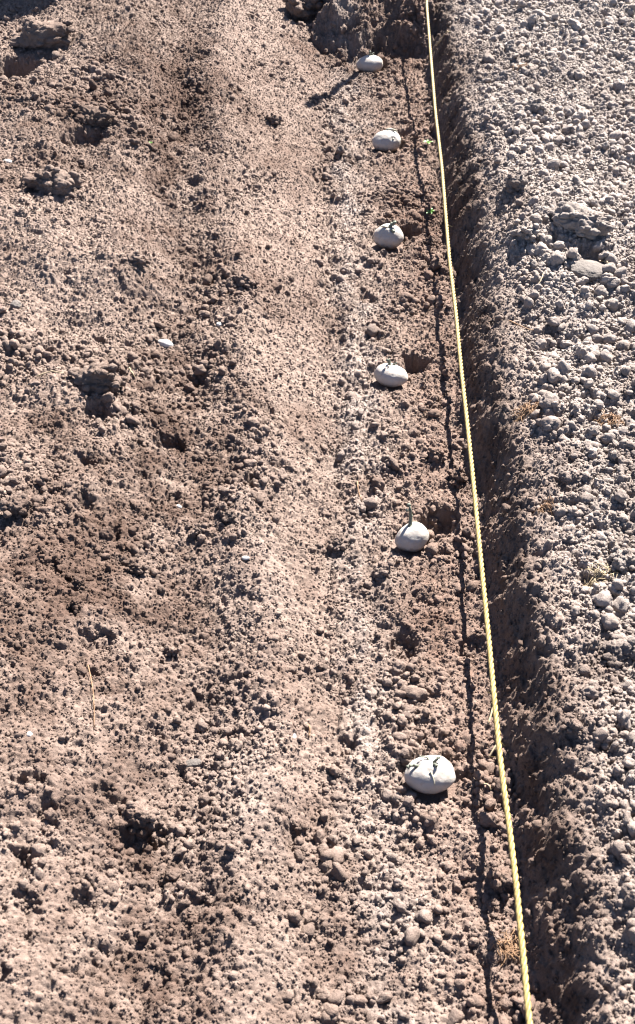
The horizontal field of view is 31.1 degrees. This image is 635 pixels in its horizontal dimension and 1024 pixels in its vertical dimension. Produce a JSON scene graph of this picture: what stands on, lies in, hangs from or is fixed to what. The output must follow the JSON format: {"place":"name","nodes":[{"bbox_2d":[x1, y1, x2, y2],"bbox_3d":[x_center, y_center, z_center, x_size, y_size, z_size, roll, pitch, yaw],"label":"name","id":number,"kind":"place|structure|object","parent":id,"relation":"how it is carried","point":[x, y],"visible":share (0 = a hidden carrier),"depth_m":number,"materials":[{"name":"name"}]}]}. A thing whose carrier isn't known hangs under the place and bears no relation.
{"place":"outdoors","nodes":[
{"label":"outdoors","id":0,"kind":"place"},
{"bbox_2d":[0,0,634,1023],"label":"ground","id":1,"kind":"structure","parent":0,"point":[552,966],"depth_m":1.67,"materials":[{"name":"soil"}]},
{"bbox_2d":[10,300,21,308],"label":"pebble","id":2,"kind":"object","parent":1,"relation":"on","point":[16,304],"visible":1,"depth_m":2.00,"materials":[{"name":"grey stone"}]},
{"bbox_2d":[0,492,32,517],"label":"soil clod","id":3,"kind":"object","parent":1,"relation":"on","point":[20,503],"visible":1,"depth_m":1.63,"materials":[{"name":"brown soil"}]},
{"bbox_2d":[10,16,75,49],"bbox_3d":[-0.683,-1.172,2.806,0.199,0.084,0.108,1,51,14],"label":"soil clod","id":4,"kind":"object","parent":1,"relation":"on","point":[39,34],"visible":1,"depth_m":2.77,"materials":[{"name":"brown soil"}]},
{"bbox_2d":[36,370,64,376],"bbox_3d":[-0.440,-0.228,1.879,0.048,0.011,0.006,0,45,0],"label":"straw","id":5,"kind":"object","parent":1,"relation":"on","point":[48,372],"visible":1,"depth_m":1.88,"materials":[{"name":"beige plant"}]},
{"bbox_2d":[22,164,82,196],"bbox_3d":[-0.524,-0.649,2.275,0.124,0.086,0.080,-7,45,-7],"label":"soil clod","id":6,"kind":"object","parent":1,"relation":"on","point":[49,178],"visible":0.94,"depth_m":2.25,"materials":[{"name":"brown soil"}]},
{"bbox_2d":[67,595,83,613],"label":"soil clod","id":7,"kind":"object","parent":1,"relation":"on","point":[75,604],"visible":1,"depth_m":1.54,"materials":[{"name":"brown soil"}]},
{"bbox_2d":[67,574,90,591],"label":"soil clod","id":8,"kind":"object","parent":1,"relation":"on","point":[78,582],"visible":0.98,"depth_m":1.57,"materials":[{"name":"brown soil"}]},
{"bbox_2d":[87,665,94,718],"bbox_3d":[-0.289,0.234,1.464,0.005,0.011,0.106,-9,46,-9],"label":"twig","id":9,"kind":"object","parent":1,"relation":"on","point":[92,690],"visible":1,"depth_m":1.47,"materials":[{"name":"beige wood"}]},
{"bbox_2d":[66,101,115,127],"bbox_3d":[-0.495,-0.862,2.483,0.117,0.053,0.071,-3,45,-3],"label":"soil clod","id":10,"kind":"object","parent":1,"relation":"on","point":[93,114],"visible":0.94,"depth_m":2.46,"materials":[{"name":"brown soil"}]},
{"bbox_2d":[68,361,126,395],"bbox_3d":[-0.362,-0.214,1.871,0.094,0.064,0.069,-6,47,5],"label":"soil clod","id":11,"kind":"object","parent":1,"relation":"on","point":[102,377],"visible":0.94,"depth_m":1.86,"materials":[{"name":"brown soil"}]},
{"bbox_2d":[122,554,148,575],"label":"soil clod","id":12,"kind":"object","parent":1,"relation":"on","point":[135,565],"visible":1,"depth_m":1.64,"materials":[{"name":"brown soil"}]},
{"bbox_2d":[121,250,151,268],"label":"soil clod","id":13,"kind":"object","parent":1,"relation":"on","point":[136,258],"visible":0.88,"depth_m":2.11,"materials":[{"name":"brown soil"}]},
{"bbox_2d":[117,799,158,836],"bbox_3d":[-0.217,0.372,1.382,0.050,0.039,0.045,-2,56,-7],"label":"soil clod","id":14,"kind":"object","parent":1,"relation":"on","point":[139,819],"visible":1,"depth_m":1.37,"materials":[{"name":"brown soil"}]},
{"bbox_2d":[157,339,172,347],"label":"pebble","id":15,"kind":"object","parent":1,"relation":"on","point":[166,343],"visible":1,"depth_m":2.04,"materials":[{"name":"stone"}]},
{"bbox_2d":[159,641,181,657],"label":"soil clod","id":16,"kind":"object","parent":1,"relation":"on","point":[171,649],"visible":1,"depth_m":1.57,"materials":[{"name":"brown soil"}]},
{"bbox_2d":[183,758,201,766],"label":"pebble","id":17,"kind":"object","parent":1,"relation":"on","point":[195,762],"visible":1,"depth_m":1.46,"materials":[{"name":"grey stone"}]},
{"bbox_2d":[192,523,207,534],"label":"soil clod","id":18,"kind":"object","parent":1,"relation":"on","point":[200,528],"visible":0.99,"depth_m":1.72,"materials":[{"name":"brown soil"}]},
{"bbox_2d":[219,508,235,522],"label":"soil clod","id":19,"kind":"object","parent":1,"relation":"on","point":[226,515],"visible":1,"depth_m":1.72,"materials":[{"name":"brown soil"}]},
{"bbox_2d":[230,269,259,288],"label":"soil clod","id":20,"kind":"object","parent":1,"relation":"on","point":[244,279],"visible":1,"depth_m":2.14,"materials":[{"name":"brown soil"}]},
{"bbox_2d":[265,112,283,124],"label":"soil clod","id":21,"kind":"object","parent":1,"relation":"on","point":[272,119],"visible":1,"depth_m":2.69,"materials":[{"name":"brown soil"}]},
{"bbox_2d":[282,0,322,21],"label":"soil clod","id":22,"kind":"object","parent":1,"relation":"on","point":[301,9],"visible":1,"depth_m":3.14,"materials":[{"name":"brown soil"}]},
{"bbox_2d":[328,533,347,550],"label":"soil clod","id":23,"kind":"object","parent":1,"relation":"on","point":[338,542],"visible":1,"depth_m":1.77,"materials":[{"name":"brown soil"}]},
{"bbox_2d":[356,51,382,72],"bbox_3d":[0.137,-1.185,3.003,0.072,0.058,0.055,-2,45,-2],"label":"seed potato","id":24,"kind":"object","parent":1,"relation":"on","point":[370,62],"visible":0.97,"depth_m":2.99,"materials":[{"name":"white food"}]},
{"bbox_2d":[373,561,393,581],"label":"soil clod","id":25,"kind":"object","parent":1,"relation":"on","point":[383,570],"visible":1,"depth_m":1.73,"materials":[{"name":"brown soil"}]},
{"bbox_2d":[372,128,400,152],"bbox_3d":[0.164,-0.879,2.699,0.069,0.054,0.055,-4,45,-4],"label":"seed potato","id":26,"kind":"object","parent":1,"relation":"on","point":[386,140],"visible":0.98,"depth_m":2.68,"materials":[{"name":"white food"}]},
{"bbox_2d":[373,221,403,248],"bbox_3d":[0.149,-0.585,2.394,0.064,0.064,0.056,0,45,0],"label":"seed potato","id":27,"kind":"object","parent":1,"relation":"on","point":[390,235],"visible":1,"depth_m":2.38,"materials":[{"name":"white food"}]},
{"bbox_2d":[374,359,407,386],"bbox_3d":[0.134,-0.253,2.073,0.064,0.054,0.047,12,46,12],"label":"seed potato","id":28,"kind":"object","parent":1,"relation":"on","point":[389,374],"visible":1,"depth_m":2.06,"materials":[{"name":"white food"}]},
{"bbox_2d":[402,703,417,716],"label":"soil clod","id":29,"kind":"object","parent":1,"relation":"on","point":[410,708],"visible":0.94,"depth_m":1.56,"materials":[{"name":"brown soil"}]},
{"bbox_2d":[395,503,428,551],"bbox_3d":[0.147,0.028,1.774,0.057,0.079,0.045,-14,47,-14],"label":"seed potato","id":30,"kind":"object","parent":1,"relation":"on","point":[411,536],"visible":1,"depth_m":1.77,"materials":[{"name":"white food"}]},
{"bbox_2d":[404,755,455,793],"bbox_3d":[0.145,0.339,1.479,0.066,0.053,0.053,-5,45,-5],"label":"seed potato","id":31,"kind":"object","parent":1,"relation":"on","point":[431,774],"visible":1,"depth_m":1.46,"materials":[{"name":"white food"}]},
{"bbox_2d":[423,236,436,245],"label":"soil clod","id":32,"kind":"object","parent":1,"relation":"on","point":[430,240],"visible":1,"depth_m":2.40,"materials":[{"name":"brown soil"}]},
{"bbox_2d":[427,442,447,462],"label":"soil clod","id":33,"kind":"object","parent":1,"relation":"on","point":[437,452],"visible":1,"depth_m":1.92,"materials":[{"name":"brown soil"}]},
{"bbox_2d":[446,467,467,488],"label":"soil clod","id":34,"kind":"object","parent":1,"relation":"on","point":[456,476],"visible":1,"depth_m":1.88,"materials":[{"name":"brown soil"}]},
{"bbox_2d":[425,0,532,1023],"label":"rope","id":35,"kind":"object","parent":1,"relation":"on","point":[522,948],"visible":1,"depth_m":1.60,"materials":[{"name":"yellow fabric"}]},
{"bbox_2d":[487,709,492,724],"bbox_3d":[0.239,0.268,1.560,0.004,0.010,0.055,12,46,12],"label":"straw","id":36,"kind":"object","parent":1,"relation":"on","point":[489,719],"visible":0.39,"depth_m":1.55,"materials":[{"name":"beige plant"}]},
{"bbox_2d":[482,894,505,920],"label":"soil clod","id":37,"kind":"object","parent":1,"relation":"on","point":[493,905],"visible":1,"depth_m":1.36,"materials":[{"name":"brown soil"}]},
{"bbox_2d":[486,858,520,900],"bbox_3d":[0.225,0.446,1.381,0.038,0.040,0.049,-11,46,-11],"label":"soil clod","id":38,"kind":"object","parent":1,"relation":"on","point":[500,877],"visible":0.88,"depth_m":1.37,"materials":[{"name":"brown soil"}]},
{"bbox_2d":[489,928,533,970],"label":"root litter","id":39,"kind":"object","parent":1,"relation":"on","point":[510,947],"visible":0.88,"depth_m":1.32,"materials":[{"name":"beige plant"}]},
{"bbox_2d":[503,173,527,193],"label":"soil clod","id":40,"kind":"object","parent":1,"relation":"on","point":[516,183],"visible":0.95,"depth_m":2.27,"materials":[{"name":"brown soil"}]},
{"bbox_2d":[510,220,541,242],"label":"soil clod","id":41,"kind":"object","parent":1,"relation":"on","point":[530,231],"visible":1,"depth_m":2.15,"materials":[{"name":"soil"}]},
{"bbox_2d":[509,400,543,422],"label":"root litter","id":42,"kind":"object","parent":1,"relation":"on","point":[526,407],"visible":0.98,"depth_m":1.85,"materials":[{"name":"beige plant"}]},
{"bbox_2d":[525,95,546,114],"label":"soil clod","id":43,"kind":"object","parent":1,"relation":"on","point":[536,103],"visible":0.71,"depth_m":2.56,"materials":[{"name":"grey soil"}]},
{"bbox_2d":[533,497,555,516],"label":"root litter","id":44,"kind":"object","parent":1,"relation":"on","point":[546,505],"visible":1,"depth_m":1.68,"materials":[{"name":"brown plant"}]},
{"bbox_2d":[560,713,583,733],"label":"soil clod","id":45,"kind":"object","parent":1,"relation":"on","point":[570,724],"visible":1,"depth_m":1.41,"materials":[{"name":"brown soil"}]},
{"bbox_2d":[548,201,615,239],"bbox_3d":[0.499,-0.549,2.170,0.129,0.069,0.083,23,49,21],"label":"soil clod","id":46,"kind":"object","parent":1,"relation":"on","point":[583,220],"visible":0.94,"depth_m":2.15,"materials":[{"name":"grey soil"}]},
{"bbox_2d":[570,260,605,281],"bbox_3d":[0.504,-0.444,2.099,0.082,0.024,0.056,1,46,-10],"label":"flat stone","id":47,"kind":"object","parent":1,"relation":"on","point":[592,270],"visible":0.84,"depth_m":2.08,"materials":[{"name":"beige stone"}]},
{"bbox_2d":[590,341,603,349],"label":"soil clod","id":48,"kind":"object","parent":1,"relation":"on","point":[600,346],"visible":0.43,"depth_m":1.95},
{"bbox_2d":[579,562,618,587],"bbox_3d":[0.397,0.092,1.596,0.054,0.029,0.054,0,45,0],"label":"straw tuft","id":49,"kind":"object","parent":1,"relation":"on","point":[598,574],"visible":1,"depth_m":1.59,"materials":[{"name":"beige plant"}]},
{"bbox_2d":[591,410,624,428],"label":"root litter","id":50,"kind":"object","parent":1,"relation":"on","point":[611,416],"visible":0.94,"depth_m":1.81,"materials":[{"name":"beige plant"}]},
{"bbox_2d":[600,634,634,667],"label":"soil clod","id":51,"kind":"object","parent":1,"relation":"on","point":[616,648],"visible":1,"depth_m":1.50,"materials":[{"name":"soil"}]},
{"bbox_2d":[610,144,625,157],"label":"soil clod","id":52,"kind":"object","parent":1,"relation":"on","point":[617,150],"visible":0.8,"depth_m":2.44,"materials":[{"name":"grey soil"}]},
{"bbox_2d":[607,545,634,571],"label":"soil clod","id":53,"kind":"object","parent":1,"relation":"on","point":[619,559],"visible":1,"depth_m":1.59,"materials":[{"name":"grey soil"}]}
]}

